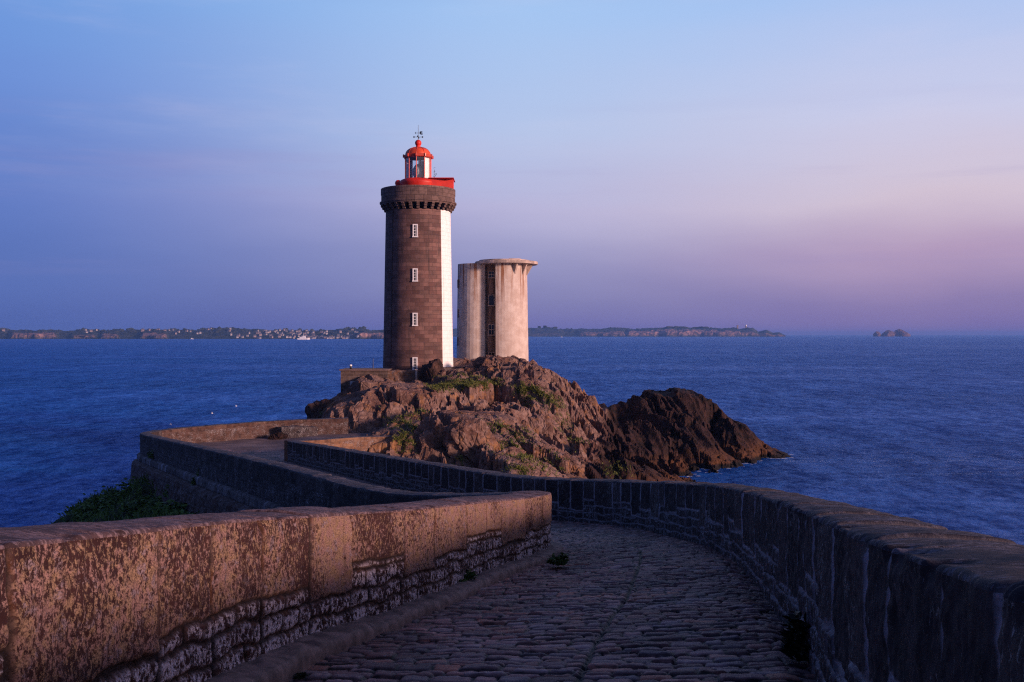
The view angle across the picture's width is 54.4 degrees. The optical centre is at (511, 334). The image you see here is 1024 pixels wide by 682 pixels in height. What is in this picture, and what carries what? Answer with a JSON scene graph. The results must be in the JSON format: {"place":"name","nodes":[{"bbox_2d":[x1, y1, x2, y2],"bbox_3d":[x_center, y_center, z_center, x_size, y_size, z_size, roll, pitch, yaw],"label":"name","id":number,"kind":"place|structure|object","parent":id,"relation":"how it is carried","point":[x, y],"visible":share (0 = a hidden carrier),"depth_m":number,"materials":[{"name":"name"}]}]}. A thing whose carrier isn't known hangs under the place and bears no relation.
{"place":"outdoors","nodes":[
{"label":"outdoors","id":0,"kind":"place"},
{"bbox_2d":[0,328,383,338],"bbox_3d":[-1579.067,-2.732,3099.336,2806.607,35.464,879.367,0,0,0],"label":"shore","id":1,"kind":"structure","parent":0,"point":[126,334],"depth_m":2869.54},
{"bbox_2d":[0,326,670,334],"bbox_3d":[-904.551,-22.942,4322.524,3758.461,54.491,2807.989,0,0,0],"label":"woods","id":2,"kind":"object","parent":1,"relation":"on","point":[219,328],"visible":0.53,"depth_m":3096.20,"materials":[{"name":"green plant"}]},
{"bbox_2d":[196,433,370,451],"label":"platform","id":3,"kind":"structure","parent":0,"point":[262,444],"depth_m":69.06,"materials":[{"name":"grey concrete"}]},
{"bbox_2d":[161,417,347,442],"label":"parapet wall","id":4,"kind":"structure","parent":3,"relation":"on","point":[230,431],"depth_m":72.18,"materials":[{"name":"stone"}]},
{"bbox_2d":[267,432,288,439],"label":"boulder","id":5,"kind":"object","parent":3,"relation":"on","point":[277,435],"visible":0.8,"depth_m":71.77,"materials":[{"name":"brown stone"}]},
{"bbox_2d":[282,425,317,437],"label":"retaining wall","id":6,"kind":"structure","parent":3,"relation":"on","point":[294,431],"depth_m":73.03,"materials":[{"name":"stone"}]},
{"bbox_2d":[284,435,392,460],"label":"return wall","id":7,"kind":"structure","parent":3,"relation":"on","point":[362,443],"depth_m":62.91,"materials":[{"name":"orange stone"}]},
{"bbox_2d":[91,462,539,521],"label":"ground","id":8,"kind":"structure","parent":0,"point":[147,491],"depth_m":53.68,"materials":[{"name":"green plant"}]},
{"bbox_2d":[56,501,105,515],"bbox_3d":[-24.419,10.175,57.532,3.496,1.153,2.571,0,0,0],"label":"bush","id":9,"kind":"object","parent":8,"relation":"on","point":[72,510],"visible":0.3,"depth_m":57.05,"materials":[{"name":"green plant"}]},
{"bbox_2d":[72,511,102,521],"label":"bush","id":10,"kind":"object","parent":8,"relation":"on","point":[79,516],"visible":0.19,"depth_m":54.52,"materials":[{"name":"green plant"}]},
{"bbox_2d":[92,498,119,515],"bbox_3d":[-21.771,9.858,55.261,2.920,1.258,2.809,0,0,0],"label":"bush","id":11,"kind":"object","parent":8,"relation":"on","point":[108,505],"visible":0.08,"depth_m":55.36,"materials":[{"name":"green plant"}]},
{"bbox_2d":[97,476,141,505],"bbox_3d":[-22.167,9.045,56.890,2.842,1.769,2.807,0,0,-22],"label":"bush","id":12,"kind":"object","parent":8,"relation":"on","point":[119,494],"visible":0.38,"depth_m":56.46,"materials":[{"name":"green plant"}]},
{"bbox_2d":[51,472,191,523],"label":"bank grass","id":13,"kind":"structure","parent":8,"relation":"on","point":[127,516],"depth_m":52.88,"materials":[{"name":"green plant"}]},
{"bbox_2d":[119,490,163,513],"bbox_3d":[-18.925,8.761,51.406,2.845,1.511,2.266,0,0,0],"label":"bush","id":14,"kind":"object","parent":8,"relation":"on","point":[140,501],"visible":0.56,"depth_m":51.08,"materials":[{"name":"green plant"}]},
{"bbox_2d":[132,495,187,516],"bbox_3d":[-16.028,8.073,45.639,2.525,1.468,2.388,0,0,-32],"label":"bush","id":15,"kind":"object","parent":8,"relation":"on","point":[159,505],"visible":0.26,"depth_m":45.38,"materials":[{"name":"green plant"}]},
{"bbox_2d":[160,509,199,515],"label":"bush","id":16,"kind":"object","parent":8,"relation":"on","point":[181,512],"visible":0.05,"depth_m":41.68,"materials":[{"name":"green plant"}]},
{"bbox_2d":[130,430,547,513],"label":"parapet wall","id":17,"kind":"structure","parent":8,"relation":"on","point":[227,481],"depth_m":38.42,"materials":[{"name":"stone"}]},
{"bbox_2d":[147,449,153,459],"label":"wall plant","id":18,"kind":"object","parent":17,"relation":"attached to","point":[150,455],"depth_m":57.60,"materials":[{"name":"green plant"}]},
{"bbox_2d":[162,484,169,496],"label":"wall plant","id":19,"kind":"object","parent":17,"relation":"attached to","point":[165,493],"depth_m":50.18,"materials":[{"name":"green plant"}]},
{"bbox_2d":[190,469,198,484],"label":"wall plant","id":20,"kind":"object","parent":17,"relation":"attached to","point":[192,482],"depth_m":45.74,"materials":[{"name":"green plant"}]},
{"bbox_2d":[0,335,1023,544],"bbox_3d":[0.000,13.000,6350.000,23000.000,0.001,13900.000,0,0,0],"label":"sea","id":21,"kind":"structure","parent":0,"point":[927,428],"depth_m":198.20,"materials":[{"name":"liquid"}]},
{"bbox_2d":[297,334,309,339],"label":"ship","id":22,"kind":"object","parent":21,"relation":"on","point":[303,337],"visible":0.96,"depth_m":2397.33,"materials":[{"name":"white paint"}]},
{"bbox_2d":[51,355,790,523],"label":"rocky islet","id":23,"kind":"object","parent":21,"relation":"in","point":[672,434],"visible":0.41,"depth_m":90.18,"materials":[{"name":"brown stone"}]},
{"bbox_2d":[74,485,120,510],"bbox_3d":[-23.393,9.579,57.799,3.499,1.598,3.383,0,0,36],"label":"bush","id":24,"kind":"object","parent":23,"relation":"on","point":[88,502],"visible":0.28,"depth_m":57.72,"materials":[{"name":"green plant"}]},
{"bbox_2d":[305,399,334,418],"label":"boulder","id":25,"kind":"object","parent":23,"relation":"on","point":[314,409],"visible":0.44,"depth_m":84.29,"materials":[{"name":"brown stone"}]},
{"bbox_2d":[339,364,391,391],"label":"building","id":26,"kind":"structure","parent":23,"relation":"on","point":[350,376],"depth_m":97.60,"materials":[{"name":"stone"}]},
{"bbox_2d":[388,370,420,381],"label":"retaining wall","id":27,"kind":"structure","parent":23,"relation":"on","point":[401,375],"depth_m":97.98,"materials":[{"name":"orange stone"}]},
{"bbox_2d":[380,131,456,369],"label":"lighthouse","id":28,"kind":"object","parent":23,"relation":"on","point":[418,208],"visible":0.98,"depth_m":100.06,"materials":[{"name":"stone"}]},
{"bbox_2d":[412,224,417,236],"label":"window","id":29,"kind":"structure","parent":28,"relation":"in","point":[415,226],"depth_m":99.53,"materials":[{"name":"white paint"}]},
{"bbox_2d":[412,268,417,281],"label":"window","id":30,"kind":"structure","parent":28,"relation":"in","point":[415,270],"depth_m":99.42,"materials":[{"name":"white paint"}]},
{"bbox_2d":[412,313,417,325],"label":"window","id":31,"kind":"structure","parent":28,"relation":"in","point":[415,315],"depth_m":99.34,"materials":[{"name":"white paint"}]},
{"bbox_2d":[412,357,417,369],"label":"window","id":32,"kind":"structure","parent":28,"relation":"in","point":[414,359],"depth_m":99.27,"materials":[{"name":"white paint"}]},
{"bbox_2d":[410,411,444,449],"bbox_3d":[-5.491,6.845,65.327,2.440,3.591,2.533,0,0,-29],"label":"boulder","id":33,"kind":"object","parent":23,"relation":"on","point":[431,428],"visible":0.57,"depth_m":64.64,"materials":[{"name":"stone"}]},
{"bbox_2d":[420,358,443,382],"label":"boulder","id":34,"kind":"object","parent":23,"relation":"on","point":[430,370],"visible":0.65,"depth_m":96.48,"materials":[{"name":"brown stone"}]},
{"bbox_2d":[438,369,445,376],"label":"boulder","id":35,"kind":"object","parent":23,"relation":"on","point":[442,372],"visible":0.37,"depth_m":96.34,"materials":[{"name":"brown stone"}]},
{"bbox_2d":[443,366,473,370],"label":"retaining wall","id":36,"kind":"structure","parent":23,"relation":"on","point":[449,368],"depth_m":99.42,"materials":[{"name":"brown stone"}]},
{"bbox_2d":[442,417,500,464],"bbox_3d":[-2.602,7.088,64.223,3.689,3.508,2.666,0,0,-11],"label":"boulder","id":37,"kind":"object","parent":23,"relation":"on","point":[466,438],"visible":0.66,"depth_m":63.11,"materials":[{"name":"brown stone"}]},
{"bbox_2d":[319,369,634,478],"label":"grass","id":38,"kind":"structure","parent":23,"relation":"on","point":[457,382],"depth_m":78.68,"materials":[{"name":"green plant"}]},
{"bbox_2d":[472,356,484,367],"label":"boulder","id":39,"kind":"object","parent":23,"relation":"on","point":[477,362],"visible":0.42,"depth_m":98.88,"materials":[{"name":"brown stone"}]},
{"bbox_2d":[457,258,537,360],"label":"radar tower","id":40,"kind":"structure","parent":23,"relation":"on","point":[492,307],"depth_m":111.28,"materials":[{"name":"white concrete"}]},
{"bbox_2d":[488,271,494,277],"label":"window","id":41,"kind":"structure","parent":40,"relation":"in","point":[491,274],"depth_m":111.94,"materials":[{"name":"glass"}]},
{"bbox_2d":[488,295,494,305],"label":"window","id":42,"kind":"structure","parent":40,"relation":"in","point":[491,298],"depth_m":112.00,"materials":[{"name":"glass"}]},
{"bbox_2d":[488,324,494,335],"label":"window","id":43,"kind":"structure","parent":40,"relation":"in","point":[491,327],"depth_m":111.94,"materials":[{"name":"glass"}]},
{"bbox_2d":[479,355,515,370],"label":"boulder","id":44,"kind":"object","parent":23,"relation":"on","point":[492,361],"visible":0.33,"depth_m":97.50,"materials":[{"name":"brown stone"}]},
{"bbox_2d":[490,446,525,466],"bbox_3d":[-0.378,8.092,61.690,2.724,2.439,3.270,0,0,38],"label":"boulder","id":45,"kind":"object","parent":23,"relation":"on","point":[510,450],"visible":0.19,"depth_m":60.78,"materials":[{"name":"brown stone"}]},
{"bbox_2d":[562,453,586,475],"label":"boulder","id":46,"kind":"object","parent":23,"relation":"on","point":[576,466],"visible":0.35,"depth_m":65.46,"materials":[{"name":"brown stone"}]},
{"bbox_2d":[579,395,598,408],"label":"boulder","id":47,"kind":"object","parent":23,"relation":"on","point":[590,400],"visible":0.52,"depth_m":96.04,"materials":[{"name":"brown stone"}]},
{"bbox_2d":[687,457,790,476],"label":"foam","id":48,"kind":"object","parent":21,"relation":"on","point":[744,463],"visible":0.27,"depth_m":99.98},
{"bbox_2d":[873,331,880,336],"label":"rock islet","id":49,"kind":"object","parent":21,"relation":"in","point":[876,334],"visible":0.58,"depth_m":5587.16,"materials":[{"name":"stone"}]},
{"bbox_2d":[881,330,894,336],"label":"rock islet","id":50,"kind":"object","parent":21,"relation":"in","point":[887,333],"visible":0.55,"depth_m":5580.47,"materials":[{"name":"stone"}]},
{"bbox_2d":[894,329,910,336],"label":"rock islet","id":51,"kind":"object","parent":21,"relation":"in","point":[900,333],"visible":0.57,"depth_m":5588.35,"materials":[{"name":"stone"}]},
{"bbox_2d":[0,0,1023,334],"label":"sky","id":52,"kind":"structure","parent":0,"point":[786,167],"materials":[{"name":"blue"}]},
{"bbox_2d":[217,448,815,681],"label":"road","id":53,"kind":"structure","parent":0,"point":[612,603],"depth_m":9.73,"materials":[{"name":"stone"}]},
{"bbox_2d":[0,491,551,681],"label":"parapet wall","id":54,"kind":"structure","parent":53,"relation":"on","point":[203,597],"depth_m":6.68,"materials":[{"name":"stone"}]},
{"bbox_2d":[292,671,308,679],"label":"weed","id":55,"kind":"object","parent":53,"relation":"on","point":[299,675],"visible":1,"depth_m":7.12,"materials":[{"name":"green plant"}]},
{"bbox_2d":[204,541,562,681],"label":"kerb","id":56,"kind":"structure","parent":53,"relation":"on","point":[285,663],"depth_m":8.95,"materials":[{"name":"stone"}]},
{"bbox_2d":[464,570,477,580],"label":"weed","id":57,"kind":"object","parent":56,"relation":"on","point":[468,575],"visible":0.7,"depth_m":13.62,"materials":[{"name":"green plant"}]},
{"bbox_2d":[545,552,569,565],"bbox_3d":[0.751,3.680,16.302,0.418,0.201,0.627,0,0,0],"label":"weed","id":58,"kind":"object","parent":53,"relation":"on","point":[558,560],"visible":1,"depth_m":16.21,"materials":[{"name":"green plant"}]},
{"bbox_2d":[287,441,1023,681],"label":"parapet wall","id":59,"kind":"structure","parent":53,"relation":"on","point":[877,596],"depth_m":6.24,"materials":[{"name":"stone"}]},
{"bbox_2d":[778,611,812,661],"bbox_3d":[2.382,2.439,8.119,0.409,0.402,0.484,0,0,36],"label":"weed","id":60,"kind":"object","parent":53,"relation":"on","point":[796,645],"visible":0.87,"depth_m":8.06,"materials":[{"name":"green plant"}]},
{"bbox_2d":[453,326,785,336],"bbox_3d":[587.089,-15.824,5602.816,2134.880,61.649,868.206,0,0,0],"label":"cape","id":61,"kind":"object","parent":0,"point":[677,331],"visible":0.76,"depth_m":5306.64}
]}

